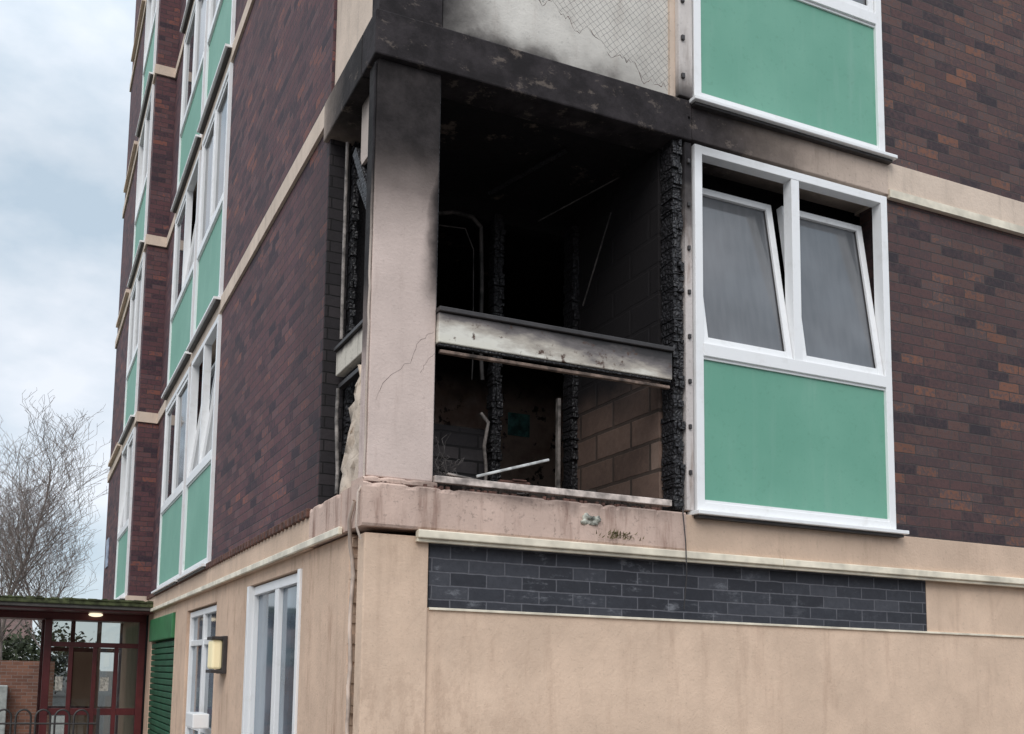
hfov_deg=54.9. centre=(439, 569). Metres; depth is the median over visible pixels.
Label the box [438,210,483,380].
warped window frame
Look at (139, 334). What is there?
window frame
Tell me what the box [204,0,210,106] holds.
window frame
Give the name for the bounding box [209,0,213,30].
sash stile
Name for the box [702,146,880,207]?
window frame top
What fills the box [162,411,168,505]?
sash stile
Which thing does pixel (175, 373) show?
window sill
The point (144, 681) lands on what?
post
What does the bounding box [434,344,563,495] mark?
room back wall
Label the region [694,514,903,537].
window sill shadow gap
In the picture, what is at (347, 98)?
concrete beam
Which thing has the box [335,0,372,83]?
balcony panel side
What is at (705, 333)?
sash stile
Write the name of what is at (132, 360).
window transom
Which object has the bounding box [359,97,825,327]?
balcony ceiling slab
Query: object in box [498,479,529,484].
scorched lump
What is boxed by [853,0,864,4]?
sash glass
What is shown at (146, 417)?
slab edge side
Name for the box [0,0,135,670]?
sky
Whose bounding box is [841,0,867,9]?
sash rail
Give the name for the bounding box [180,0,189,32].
window sill
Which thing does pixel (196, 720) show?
meter box
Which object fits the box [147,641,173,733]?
roller shutter
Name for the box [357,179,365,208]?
fallen charred batten
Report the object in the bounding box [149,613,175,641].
green shop fascia
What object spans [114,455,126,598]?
window frame
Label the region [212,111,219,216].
sash stile
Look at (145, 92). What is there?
window sill
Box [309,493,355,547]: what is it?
balcony ledge side
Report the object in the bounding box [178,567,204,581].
window sill shadow gap
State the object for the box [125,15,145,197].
brick infill side
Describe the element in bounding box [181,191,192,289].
window mullion
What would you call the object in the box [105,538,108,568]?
block name plate
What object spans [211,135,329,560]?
brick infill side
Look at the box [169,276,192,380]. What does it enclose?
green spandrel panel
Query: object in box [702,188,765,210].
sash rail
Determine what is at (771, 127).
window sill shadow gap
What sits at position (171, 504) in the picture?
panel bead top
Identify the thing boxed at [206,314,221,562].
window frame
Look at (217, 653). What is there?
wall light
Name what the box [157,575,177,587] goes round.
window frame bottom
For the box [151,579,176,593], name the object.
window sill
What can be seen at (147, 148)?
sash glass
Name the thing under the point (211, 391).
sash stile
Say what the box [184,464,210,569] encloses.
green spandrel panel
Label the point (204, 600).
lintel side
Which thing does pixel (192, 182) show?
window frame top
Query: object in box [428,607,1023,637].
render trim line
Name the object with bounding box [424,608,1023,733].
ground wall
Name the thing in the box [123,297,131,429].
window frame
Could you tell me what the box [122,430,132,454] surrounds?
window frame top
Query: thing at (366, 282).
burnt column side face
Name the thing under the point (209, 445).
sash glass
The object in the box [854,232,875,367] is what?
sash gasket
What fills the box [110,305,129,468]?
brick infill side
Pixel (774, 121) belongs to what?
window sill
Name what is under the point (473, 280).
warped window frame
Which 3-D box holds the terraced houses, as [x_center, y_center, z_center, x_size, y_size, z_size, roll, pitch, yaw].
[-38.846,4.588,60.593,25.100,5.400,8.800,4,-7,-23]
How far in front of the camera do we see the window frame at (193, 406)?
11.65 m
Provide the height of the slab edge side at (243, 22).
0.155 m
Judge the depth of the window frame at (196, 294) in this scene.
11.88 m
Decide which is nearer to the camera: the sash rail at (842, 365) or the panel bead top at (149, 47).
the sash rail at (842, 365)
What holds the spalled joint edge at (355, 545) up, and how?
attached to the wall at (323, 641)
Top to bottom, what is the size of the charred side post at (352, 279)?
2.490 m
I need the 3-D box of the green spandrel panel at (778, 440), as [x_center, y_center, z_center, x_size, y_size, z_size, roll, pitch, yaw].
[2.436,-0.865,6.699,1.600,0.970,0.042,4,-7,-23]
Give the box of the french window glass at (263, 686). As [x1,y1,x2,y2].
[254,585,296,733]
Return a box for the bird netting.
[542,0,670,90]
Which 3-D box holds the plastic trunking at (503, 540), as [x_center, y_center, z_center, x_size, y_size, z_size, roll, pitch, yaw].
[1.071,-0.124,6.005,2.600,0.047,0.055,4,-7,-23]
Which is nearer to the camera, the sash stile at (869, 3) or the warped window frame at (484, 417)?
the warped window frame at (484, 417)
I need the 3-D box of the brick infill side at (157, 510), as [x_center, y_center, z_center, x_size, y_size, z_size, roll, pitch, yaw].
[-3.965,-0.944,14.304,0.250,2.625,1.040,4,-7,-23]
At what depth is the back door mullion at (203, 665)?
10.22 m
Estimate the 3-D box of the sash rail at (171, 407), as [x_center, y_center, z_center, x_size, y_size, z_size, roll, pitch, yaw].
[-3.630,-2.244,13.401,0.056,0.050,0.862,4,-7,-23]
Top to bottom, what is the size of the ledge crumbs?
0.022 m
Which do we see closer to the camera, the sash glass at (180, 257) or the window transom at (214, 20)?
the window transom at (214, 20)
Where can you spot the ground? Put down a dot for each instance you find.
(104, 698)
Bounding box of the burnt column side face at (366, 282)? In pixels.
[358,60,376,477]
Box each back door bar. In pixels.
[187,726,210,733]
[191,639,211,645]
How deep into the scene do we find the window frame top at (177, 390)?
12.85 m
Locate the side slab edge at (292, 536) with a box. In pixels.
[148,517,316,612]
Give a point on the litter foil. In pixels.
(593, 520)
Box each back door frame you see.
[185,613,194,733]
[191,605,216,617]
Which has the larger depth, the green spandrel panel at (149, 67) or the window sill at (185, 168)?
the green spandrel panel at (149, 67)
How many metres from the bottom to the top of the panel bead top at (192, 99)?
0.018 m
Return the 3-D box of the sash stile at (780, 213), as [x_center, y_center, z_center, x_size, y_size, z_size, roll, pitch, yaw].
[2.486,-2.017,6.922,0.050,1.198,0.224,4,-7,-23]
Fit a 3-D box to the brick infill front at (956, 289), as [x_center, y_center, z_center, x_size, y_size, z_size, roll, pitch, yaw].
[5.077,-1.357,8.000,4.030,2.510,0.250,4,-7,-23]
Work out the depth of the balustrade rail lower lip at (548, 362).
5.96 m
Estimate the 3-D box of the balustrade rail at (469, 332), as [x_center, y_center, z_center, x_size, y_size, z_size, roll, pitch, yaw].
[0.737,-1.355,6.007,1.630,0.180,0.050,4,-7,-23]
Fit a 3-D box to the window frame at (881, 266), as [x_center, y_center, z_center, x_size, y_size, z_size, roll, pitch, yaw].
[3.214,-1.504,7.092,0.060,2.475,0.085,4,-7,-23]
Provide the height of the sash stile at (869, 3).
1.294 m
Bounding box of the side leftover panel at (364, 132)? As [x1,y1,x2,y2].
[361,95,368,165]
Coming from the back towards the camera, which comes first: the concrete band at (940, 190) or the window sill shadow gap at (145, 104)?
the window sill shadow gap at (145, 104)
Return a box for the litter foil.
[580,513,600,525]
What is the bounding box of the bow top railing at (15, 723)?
[0,708,99,733]
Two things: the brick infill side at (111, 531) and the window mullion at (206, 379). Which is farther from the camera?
the brick infill side at (111, 531)
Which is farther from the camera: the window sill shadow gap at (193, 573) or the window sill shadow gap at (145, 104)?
the window sill shadow gap at (145, 104)
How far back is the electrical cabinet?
21.50 m
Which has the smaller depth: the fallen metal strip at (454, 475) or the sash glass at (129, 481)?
the fallen metal strip at (454, 475)
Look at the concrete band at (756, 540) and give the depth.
6.77 m
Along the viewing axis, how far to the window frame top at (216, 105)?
11.18 m
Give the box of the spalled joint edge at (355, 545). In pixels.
[345,537,357,733]
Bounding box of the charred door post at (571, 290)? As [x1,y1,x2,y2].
[562,226,579,489]
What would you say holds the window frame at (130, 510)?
on the slab edge side at (129, 597)
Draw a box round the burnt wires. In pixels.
[433,433,464,476]
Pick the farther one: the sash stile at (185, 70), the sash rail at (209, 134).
the sash stile at (185, 70)
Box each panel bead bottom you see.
[701,93,877,147]
[705,500,888,521]
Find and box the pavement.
[51,716,64,733]
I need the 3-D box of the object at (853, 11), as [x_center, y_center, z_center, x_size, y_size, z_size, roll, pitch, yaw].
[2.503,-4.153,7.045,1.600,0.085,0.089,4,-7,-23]
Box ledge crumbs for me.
[369,481,660,510]
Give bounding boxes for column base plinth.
[351,476,436,486]
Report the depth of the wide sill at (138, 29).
18.87 m
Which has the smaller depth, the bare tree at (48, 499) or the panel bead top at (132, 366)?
the panel bead top at (132, 366)
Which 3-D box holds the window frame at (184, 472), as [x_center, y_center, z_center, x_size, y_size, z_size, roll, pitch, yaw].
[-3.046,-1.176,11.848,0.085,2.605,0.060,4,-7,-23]
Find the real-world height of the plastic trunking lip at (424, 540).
0.019 m
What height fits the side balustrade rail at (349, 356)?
0.160 m
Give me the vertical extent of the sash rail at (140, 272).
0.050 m
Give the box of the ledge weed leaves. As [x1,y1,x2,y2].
[596,529,643,540]
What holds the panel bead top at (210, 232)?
attached to the window frame at (225, 185)
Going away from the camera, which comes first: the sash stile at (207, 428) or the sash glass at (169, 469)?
the sash stile at (207, 428)
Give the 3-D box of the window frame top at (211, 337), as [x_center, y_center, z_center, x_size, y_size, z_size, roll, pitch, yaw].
[-2.594,-2.538,10.984,0.083,0.060,1.640,4,-7,-23]
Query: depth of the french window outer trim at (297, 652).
6.55 m
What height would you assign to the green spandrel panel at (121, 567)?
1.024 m
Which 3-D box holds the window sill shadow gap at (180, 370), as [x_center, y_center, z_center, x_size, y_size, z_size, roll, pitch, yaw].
[-3.454,-2.513,12.940,0.090,0.018,2.180,4,-7,-23]
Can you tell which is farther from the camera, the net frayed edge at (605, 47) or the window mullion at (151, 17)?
the window mullion at (151, 17)
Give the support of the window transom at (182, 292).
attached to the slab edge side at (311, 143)
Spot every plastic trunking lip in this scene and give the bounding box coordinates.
[415,538,781,568]
[779,566,1023,587]
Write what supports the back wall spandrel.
on the balcony
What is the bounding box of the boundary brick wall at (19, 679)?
[0,660,54,733]
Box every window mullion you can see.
[123,444,127,525]
[132,279,136,356]
[141,118,145,192]
[150,0,152,33]
[171,393,177,495]
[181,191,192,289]
[191,0,196,91]
[198,344,211,464]
[209,109,216,223]
[270,588,282,733]
[783,179,801,360]
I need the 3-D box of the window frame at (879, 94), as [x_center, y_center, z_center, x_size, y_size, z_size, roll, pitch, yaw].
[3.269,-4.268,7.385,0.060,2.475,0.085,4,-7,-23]
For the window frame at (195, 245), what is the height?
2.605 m
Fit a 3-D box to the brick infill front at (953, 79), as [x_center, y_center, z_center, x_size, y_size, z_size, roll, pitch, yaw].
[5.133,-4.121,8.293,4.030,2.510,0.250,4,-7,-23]
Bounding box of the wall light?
[205,636,227,673]
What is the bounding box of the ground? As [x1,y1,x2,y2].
[52,670,117,733]
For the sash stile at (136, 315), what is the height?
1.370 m
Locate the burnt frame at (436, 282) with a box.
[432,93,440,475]
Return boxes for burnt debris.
[432,479,644,507]
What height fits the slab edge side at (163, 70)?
0.155 m
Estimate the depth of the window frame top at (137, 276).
16.07 m
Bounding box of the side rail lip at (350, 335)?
[333,319,362,351]
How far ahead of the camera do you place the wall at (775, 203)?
7.25 m
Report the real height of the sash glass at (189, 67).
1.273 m
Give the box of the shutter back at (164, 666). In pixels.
[154,639,174,704]
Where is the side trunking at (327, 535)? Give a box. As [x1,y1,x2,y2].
[150,527,341,611]
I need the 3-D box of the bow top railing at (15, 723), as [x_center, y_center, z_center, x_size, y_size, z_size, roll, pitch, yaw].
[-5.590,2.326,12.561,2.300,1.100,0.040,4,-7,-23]
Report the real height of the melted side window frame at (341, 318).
2.414 m
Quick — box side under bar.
[338,368,359,388]
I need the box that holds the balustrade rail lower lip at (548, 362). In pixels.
[437,343,670,382]
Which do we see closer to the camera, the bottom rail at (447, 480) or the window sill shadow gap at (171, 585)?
the bottom rail at (447, 480)
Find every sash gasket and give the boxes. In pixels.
[763,211,783,350]
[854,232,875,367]
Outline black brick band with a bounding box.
[427,543,926,630]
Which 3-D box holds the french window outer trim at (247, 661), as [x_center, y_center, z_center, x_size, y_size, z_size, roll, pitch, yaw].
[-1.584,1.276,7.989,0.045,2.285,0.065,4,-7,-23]
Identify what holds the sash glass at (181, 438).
on the window transom at (173, 497)
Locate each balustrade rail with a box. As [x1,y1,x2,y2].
[336,327,362,376]
[436,312,671,379]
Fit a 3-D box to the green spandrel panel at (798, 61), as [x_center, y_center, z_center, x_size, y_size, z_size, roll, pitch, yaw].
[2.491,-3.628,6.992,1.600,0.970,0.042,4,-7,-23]
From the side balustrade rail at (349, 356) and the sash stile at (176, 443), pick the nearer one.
the side balustrade rail at (349, 356)
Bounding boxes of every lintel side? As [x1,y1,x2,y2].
[153,604,175,618]
[188,587,217,610]
[249,553,302,586]
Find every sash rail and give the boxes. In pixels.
[138,264,141,279]
[146,99,150,118]
[167,397,175,414]
[177,198,185,224]
[178,376,187,395]
[186,5,195,43]
[205,118,213,147]
[217,78,227,110]
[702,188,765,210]
[708,338,786,357]
[799,210,856,231]
[807,356,877,374]
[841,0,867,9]
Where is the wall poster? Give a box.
[508,412,529,436]
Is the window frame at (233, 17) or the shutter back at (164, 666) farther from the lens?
the shutter back at (164, 666)
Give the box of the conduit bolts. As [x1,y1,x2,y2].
[681,0,692,474]
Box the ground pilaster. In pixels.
[353,532,428,733]
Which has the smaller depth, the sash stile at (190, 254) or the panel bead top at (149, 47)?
the sash stile at (190, 254)
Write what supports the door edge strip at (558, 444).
attached to the charred door post at (571, 290)
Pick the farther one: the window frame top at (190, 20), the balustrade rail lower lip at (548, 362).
the window frame top at (190, 20)
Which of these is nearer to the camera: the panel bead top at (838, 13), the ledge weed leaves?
the ledge weed leaves
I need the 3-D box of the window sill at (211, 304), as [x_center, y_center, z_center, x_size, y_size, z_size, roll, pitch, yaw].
[-2.637,-2.728,10.990,0.120,0.026,1.850,4,-7,-23]
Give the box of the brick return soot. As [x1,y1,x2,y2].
[318,139,350,504]
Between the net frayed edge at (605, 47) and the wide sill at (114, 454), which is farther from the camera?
the wide sill at (114, 454)
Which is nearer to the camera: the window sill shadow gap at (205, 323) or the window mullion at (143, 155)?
the window sill shadow gap at (205, 323)
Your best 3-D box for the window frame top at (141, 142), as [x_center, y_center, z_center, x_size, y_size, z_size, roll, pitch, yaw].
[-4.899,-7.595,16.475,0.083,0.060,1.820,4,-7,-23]
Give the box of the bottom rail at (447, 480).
[433,475,671,506]
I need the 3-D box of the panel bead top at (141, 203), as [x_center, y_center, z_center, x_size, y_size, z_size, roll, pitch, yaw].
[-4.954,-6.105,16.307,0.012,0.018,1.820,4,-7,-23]
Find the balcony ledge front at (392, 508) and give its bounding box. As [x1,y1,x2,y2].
[341,481,685,550]
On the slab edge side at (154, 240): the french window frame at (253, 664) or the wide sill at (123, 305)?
the wide sill at (123, 305)
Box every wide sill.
[108,442,120,466]
[116,289,129,327]
[123,141,137,192]
[131,0,145,61]
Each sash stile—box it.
[119,507,123,530]
[124,443,129,523]
[128,298,132,367]
[133,278,138,353]
[142,117,147,188]
[151,0,153,28]
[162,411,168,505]
[172,224,178,310]
[173,396,179,491]
[182,44,187,121]
[184,220,195,282]
[188,407,200,476]
[193,0,199,84]
[199,143,206,246]
[201,382,214,460]
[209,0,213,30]
[209,373,214,410]
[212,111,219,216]
[703,299,708,343]
[765,204,792,358]
[776,206,806,361]
[855,225,883,375]
[866,0,872,11]
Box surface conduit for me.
[345,500,355,733]
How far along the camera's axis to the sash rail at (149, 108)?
16.12 m
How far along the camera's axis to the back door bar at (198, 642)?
10.54 m
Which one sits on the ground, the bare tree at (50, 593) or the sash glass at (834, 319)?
the bare tree at (50, 593)
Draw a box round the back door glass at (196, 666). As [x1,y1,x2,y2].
[189,612,215,733]
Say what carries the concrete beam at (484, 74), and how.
on the burnt corner column at (400, 421)
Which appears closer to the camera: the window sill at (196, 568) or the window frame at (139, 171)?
the window sill at (196, 568)
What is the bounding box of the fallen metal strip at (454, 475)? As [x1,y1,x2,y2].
[446,473,525,491]
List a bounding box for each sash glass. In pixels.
[126,441,132,520]
[130,292,135,362]
[136,273,141,345]
[145,109,150,177]
[165,404,175,500]
[175,206,185,303]
[176,384,187,487]
[184,19,194,114]
[188,239,194,272]
[192,369,214,469]
[196,0,205,74]
[202,128,213,239]
[205,411,212,455]
[213,0,218,17]
[215,89,227,209]
[702,196,782,350]
[800,219,873,367]
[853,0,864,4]
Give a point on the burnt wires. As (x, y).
(444, 460)
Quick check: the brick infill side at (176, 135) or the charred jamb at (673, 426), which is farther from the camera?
the brick infill side at (176, 135)
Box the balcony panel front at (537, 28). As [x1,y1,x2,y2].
[442,0,667,93]
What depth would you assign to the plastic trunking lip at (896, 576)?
6.90 m
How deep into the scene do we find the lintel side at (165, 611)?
12.89 m
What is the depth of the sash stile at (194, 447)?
11.60 m
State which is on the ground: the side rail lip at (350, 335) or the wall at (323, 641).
the wall at (323, 641)
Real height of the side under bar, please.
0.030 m
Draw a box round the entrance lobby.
[0,595,153,733]
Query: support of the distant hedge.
on the ground
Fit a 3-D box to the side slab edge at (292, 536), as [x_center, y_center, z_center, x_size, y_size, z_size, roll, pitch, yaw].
[-2.442,0.148,10.537,0.330,0.250,8.957,4,-7,-23]
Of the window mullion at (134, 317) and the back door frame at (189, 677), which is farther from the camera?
the window mullion at (134, 317)
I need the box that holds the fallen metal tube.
[476,459,548,477]
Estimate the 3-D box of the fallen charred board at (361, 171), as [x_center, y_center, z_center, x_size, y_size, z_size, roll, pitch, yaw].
[-0.438,-2.336,6.033,0.072,0.728,0.470,4,-7,-23]
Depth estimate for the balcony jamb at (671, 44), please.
6.57 m
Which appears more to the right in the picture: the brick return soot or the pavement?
the brick return soot
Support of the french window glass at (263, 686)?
attached to the wall at (227, 702)
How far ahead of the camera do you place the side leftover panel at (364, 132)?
6.10 m
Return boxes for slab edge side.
[107,411,157,482]
[115,234,167,348]
[122,64,176,218]
[125,595,147,601]
[129,0,146,91]
[157,106,324,423]
[166,0,254,247]
[175,0,194,77]
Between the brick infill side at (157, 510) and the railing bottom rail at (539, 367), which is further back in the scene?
the brick infill side at (157, 510)
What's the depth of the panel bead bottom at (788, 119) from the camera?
6.89 m
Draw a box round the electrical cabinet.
[0,685,7,733]
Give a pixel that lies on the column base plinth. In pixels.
(415, 483)
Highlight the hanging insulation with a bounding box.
[339,364,360,494]
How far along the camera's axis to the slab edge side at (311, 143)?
8.36 m
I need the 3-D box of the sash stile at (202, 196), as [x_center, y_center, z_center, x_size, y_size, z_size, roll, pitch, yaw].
[-2.863,-4.518,11.925,0.057,1.370,0.050,4,-7,-23]
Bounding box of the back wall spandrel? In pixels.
[432,423,486,491]
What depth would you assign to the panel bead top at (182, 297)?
13.02 m
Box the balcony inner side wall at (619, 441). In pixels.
[570,148,677,511]
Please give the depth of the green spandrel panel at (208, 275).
11.05 m
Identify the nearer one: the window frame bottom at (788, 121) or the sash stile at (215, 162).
the window frame bottom at (788, 121)
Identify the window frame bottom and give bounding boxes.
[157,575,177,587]
[182,559,206,573]
[701,94,878,149]
[705,502,889,528]
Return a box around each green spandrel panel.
[116,530,127,597]
[125,357,136,425]
[134,190,145,258]
[143,27,154,96]
[159,495,181,584]
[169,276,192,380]
[179,69,202,182]
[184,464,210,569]
[196,210,221,328]
[207,0,231,97]
[701,0,876,145]
[704,360,886,518]
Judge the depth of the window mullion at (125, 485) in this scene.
15.78 m
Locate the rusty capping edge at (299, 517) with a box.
[146,508,310,599]
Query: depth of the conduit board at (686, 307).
6.39 m
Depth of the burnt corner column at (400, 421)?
5.65 m
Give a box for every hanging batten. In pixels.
[538,177,618,221]
[582,212,611,305]
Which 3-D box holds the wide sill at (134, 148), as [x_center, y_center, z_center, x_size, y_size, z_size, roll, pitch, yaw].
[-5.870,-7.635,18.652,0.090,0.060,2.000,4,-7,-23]
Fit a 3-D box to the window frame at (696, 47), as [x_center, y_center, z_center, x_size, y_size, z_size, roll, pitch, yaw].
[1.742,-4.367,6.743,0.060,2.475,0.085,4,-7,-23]
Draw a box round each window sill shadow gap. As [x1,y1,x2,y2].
[120,417,134,444]
[129,242,143,288]
[137,74,152,137]
[153,582,176,594]
[163,354,190,399]
[173,138,200,212]
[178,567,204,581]
[182,0,193,33]
[189,300,220,352]
[199,48,231,133]
[691,101,892,164]
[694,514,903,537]
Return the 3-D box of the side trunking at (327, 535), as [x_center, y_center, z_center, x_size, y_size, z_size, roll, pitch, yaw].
[-2.469,0.206,10.115,0.026,0.045,9.700,4,-7,-23]
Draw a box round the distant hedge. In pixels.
[2,621,96,693]
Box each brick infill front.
[859,199,1023,547]
[881,0,1023,202]
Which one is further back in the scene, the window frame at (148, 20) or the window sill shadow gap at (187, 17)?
the window frame at (148, 20)
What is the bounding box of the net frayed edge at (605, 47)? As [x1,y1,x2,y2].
[539,0,665,86]
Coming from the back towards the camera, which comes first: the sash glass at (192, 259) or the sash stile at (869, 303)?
the sash glass at (192, 259)
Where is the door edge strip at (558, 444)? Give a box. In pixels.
[555,398,560,487]
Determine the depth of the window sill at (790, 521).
6.50 m
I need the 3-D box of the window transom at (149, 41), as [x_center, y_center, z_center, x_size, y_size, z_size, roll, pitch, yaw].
[-4.875,-8.919,16.614,0.089,0.085,1.820,4,-7,-23]
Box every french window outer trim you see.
[241,586,253,733]
[292,568,302,733]
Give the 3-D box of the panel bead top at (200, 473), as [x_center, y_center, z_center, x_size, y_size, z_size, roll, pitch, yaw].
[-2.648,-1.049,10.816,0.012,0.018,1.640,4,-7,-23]
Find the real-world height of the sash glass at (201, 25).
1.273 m
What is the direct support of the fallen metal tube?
on the bottom rail at (447, 480)
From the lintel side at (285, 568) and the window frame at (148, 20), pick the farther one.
the window frame at (148, 20)
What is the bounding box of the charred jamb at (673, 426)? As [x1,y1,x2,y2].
[660,139,685,511]
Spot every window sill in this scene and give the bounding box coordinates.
[118,415,134,443]
[127,240,143,287]
[135,72,153,136]
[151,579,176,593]
[161,351,190,398]
[171,134,201,211]
[175,563,205,580]
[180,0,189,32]
[186,296,220,350]
[197,43,231,132]
[687,509,908,534]
[688,95,897,160]
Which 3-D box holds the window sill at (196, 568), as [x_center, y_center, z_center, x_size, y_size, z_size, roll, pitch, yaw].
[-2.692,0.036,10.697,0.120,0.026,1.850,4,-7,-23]
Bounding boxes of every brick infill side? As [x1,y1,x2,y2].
[102,457,121,599]
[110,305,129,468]
[117,158,137,332]
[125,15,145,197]
[132,0,140,69]
[150,414,164,593]
[160,223,194,407]
[169,52,183,229]
[177,0,185,60]
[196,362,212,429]
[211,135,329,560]
[223,0,337,291]
[235,0,246,35]
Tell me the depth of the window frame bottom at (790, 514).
6.58 m
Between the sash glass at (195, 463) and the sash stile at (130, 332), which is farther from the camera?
the sash stile at (130, 332)
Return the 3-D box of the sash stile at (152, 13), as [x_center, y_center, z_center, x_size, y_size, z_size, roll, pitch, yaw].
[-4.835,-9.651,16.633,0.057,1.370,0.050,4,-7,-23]
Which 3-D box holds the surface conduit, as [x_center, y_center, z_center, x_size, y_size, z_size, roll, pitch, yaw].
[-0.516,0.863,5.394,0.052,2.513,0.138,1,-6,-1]
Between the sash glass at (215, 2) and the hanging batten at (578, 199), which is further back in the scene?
the sash glass at (215, 2)
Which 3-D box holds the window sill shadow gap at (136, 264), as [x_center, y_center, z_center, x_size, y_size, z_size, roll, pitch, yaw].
[-4.985,-4.995,16.191,0.090,0.018,1.990,4,-7,-23]
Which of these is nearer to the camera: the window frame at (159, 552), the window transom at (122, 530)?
the window frame at (159, 552)
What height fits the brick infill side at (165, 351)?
2.625 m
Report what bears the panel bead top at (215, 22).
attached to the window frame at (233, 17)
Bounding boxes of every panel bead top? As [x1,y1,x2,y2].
[127,351,137,380]
[135,182,146,225]
[144,18,155,74]
[162,491,182,514]
[171,273,192,321]
[181,64,202,137]
[187,461,210,487]
[198,204,222,260]
[208,0,222,45]
[704,356,884,390]
[797,0,874,27]
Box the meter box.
[185,712,208,728]
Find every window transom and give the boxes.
[117,521,127,539]
[126,343,137,378]
[135,174,146,223]
[143,9,155,74]
[161,483,182,513]
[170,262,193,320]
[180,51,203,135]
[186,452,210,485]
[197,194,222,259]
[207,0,221,43]
[704,343,885,387]
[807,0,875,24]
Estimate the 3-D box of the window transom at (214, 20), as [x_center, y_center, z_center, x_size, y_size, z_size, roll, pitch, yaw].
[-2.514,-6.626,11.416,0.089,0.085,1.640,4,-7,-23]
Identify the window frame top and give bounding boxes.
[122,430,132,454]
[131,255,142,296]
[139,88,151,145]
[166,370,187,411]
[176,154,198,222]
[185,0,195,41]
[192,316,217,366]
[203,67,228,144]
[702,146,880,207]
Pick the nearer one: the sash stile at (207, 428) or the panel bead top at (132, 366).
the sash stile at (207, 428)
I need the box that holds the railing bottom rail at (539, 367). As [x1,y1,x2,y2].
[438,349,669,389]
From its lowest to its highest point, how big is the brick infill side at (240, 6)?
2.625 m
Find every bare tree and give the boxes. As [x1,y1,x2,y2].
[0,387,109,659]
[0,432,45,502]
[0,460,102,647]
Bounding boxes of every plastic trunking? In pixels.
[416,529,783,565]
[783,559,1023,584]
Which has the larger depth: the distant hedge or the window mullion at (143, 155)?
the distant hedge
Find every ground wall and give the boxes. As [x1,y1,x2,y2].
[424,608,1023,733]
[925,581,1023,635]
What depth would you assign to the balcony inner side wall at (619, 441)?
6.89 m
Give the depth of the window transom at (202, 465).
10.75 m
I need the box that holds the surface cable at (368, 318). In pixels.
[355,62,376,538]
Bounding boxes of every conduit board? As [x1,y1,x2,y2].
[675,0,691,99]
[680,142,693,511]
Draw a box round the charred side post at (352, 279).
[342,142,358,460]
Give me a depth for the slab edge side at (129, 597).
14.50 m
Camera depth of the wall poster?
9.90 m
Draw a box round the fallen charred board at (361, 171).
[353,147,366,201]
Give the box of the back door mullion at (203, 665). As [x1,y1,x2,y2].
[198,614,207,733]
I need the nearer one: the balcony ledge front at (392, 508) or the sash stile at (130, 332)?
the balcony ledge front at (392, 508)
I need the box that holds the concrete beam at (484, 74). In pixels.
[362,8,691,152]
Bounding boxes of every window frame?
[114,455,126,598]
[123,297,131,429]
[124,427,135,596]
[132,145,143,265]
[134,252,145,414]
[141,0,151,105]
[144,84,154,239]
[153,0,158,72]
[157,412,166,586]
[167,220,176,384]
[177,40,185,188]
[178,366,190,575]
[181,361,198,574]
[190,150,201,339]
[193,142,203,334]
[200,0,208,134]
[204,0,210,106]
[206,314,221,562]
[218,62,232,296]
[230,0,235,44]
[248,587,258,733]
[255,573,296,595]
[335,142,348,494]
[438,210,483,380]
[438,224,473,379]
[480,412,489,480]
[691,144,704,509]
[692,0,700,96]
[872,195,895,528]
[873,0,884,150]
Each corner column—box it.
[365,58,440,481]
[372,0,442,26]
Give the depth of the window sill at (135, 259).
16.03 m
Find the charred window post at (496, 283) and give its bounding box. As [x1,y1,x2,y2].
[486,214,505,481]
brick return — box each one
[127,422,158,595]
[137,245,167,412]
[147,75,175,237]
[156,0,180,67]
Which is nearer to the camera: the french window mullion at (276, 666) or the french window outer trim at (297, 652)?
the french window outer trim at (297, 652)
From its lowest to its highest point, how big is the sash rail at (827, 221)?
0.052 m
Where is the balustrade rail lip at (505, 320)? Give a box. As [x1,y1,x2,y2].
[436,306,674,352]
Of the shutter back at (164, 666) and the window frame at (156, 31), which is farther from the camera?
the window frame at (156, 31)
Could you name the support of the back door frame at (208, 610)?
attached to the lintel side at (204, 600)
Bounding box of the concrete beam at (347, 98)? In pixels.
[324,35,369,145]
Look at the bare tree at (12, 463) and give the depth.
37.95 m
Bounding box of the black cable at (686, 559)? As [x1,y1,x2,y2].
[682,509,686,608]
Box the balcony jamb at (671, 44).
[668,0,674,95]
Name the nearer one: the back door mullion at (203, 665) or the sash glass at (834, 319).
the sash glass at (834, 319)
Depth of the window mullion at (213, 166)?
11.17 m
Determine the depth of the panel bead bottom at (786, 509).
6.60 m
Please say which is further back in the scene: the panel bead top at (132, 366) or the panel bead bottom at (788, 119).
the panel bead top at (132, 366)
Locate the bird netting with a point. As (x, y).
(627, 31)
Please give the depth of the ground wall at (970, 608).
7.26 m
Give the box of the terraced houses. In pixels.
[1,619,32,657]
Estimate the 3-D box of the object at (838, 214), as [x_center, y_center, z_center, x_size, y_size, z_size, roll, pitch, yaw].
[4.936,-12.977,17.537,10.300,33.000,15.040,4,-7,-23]

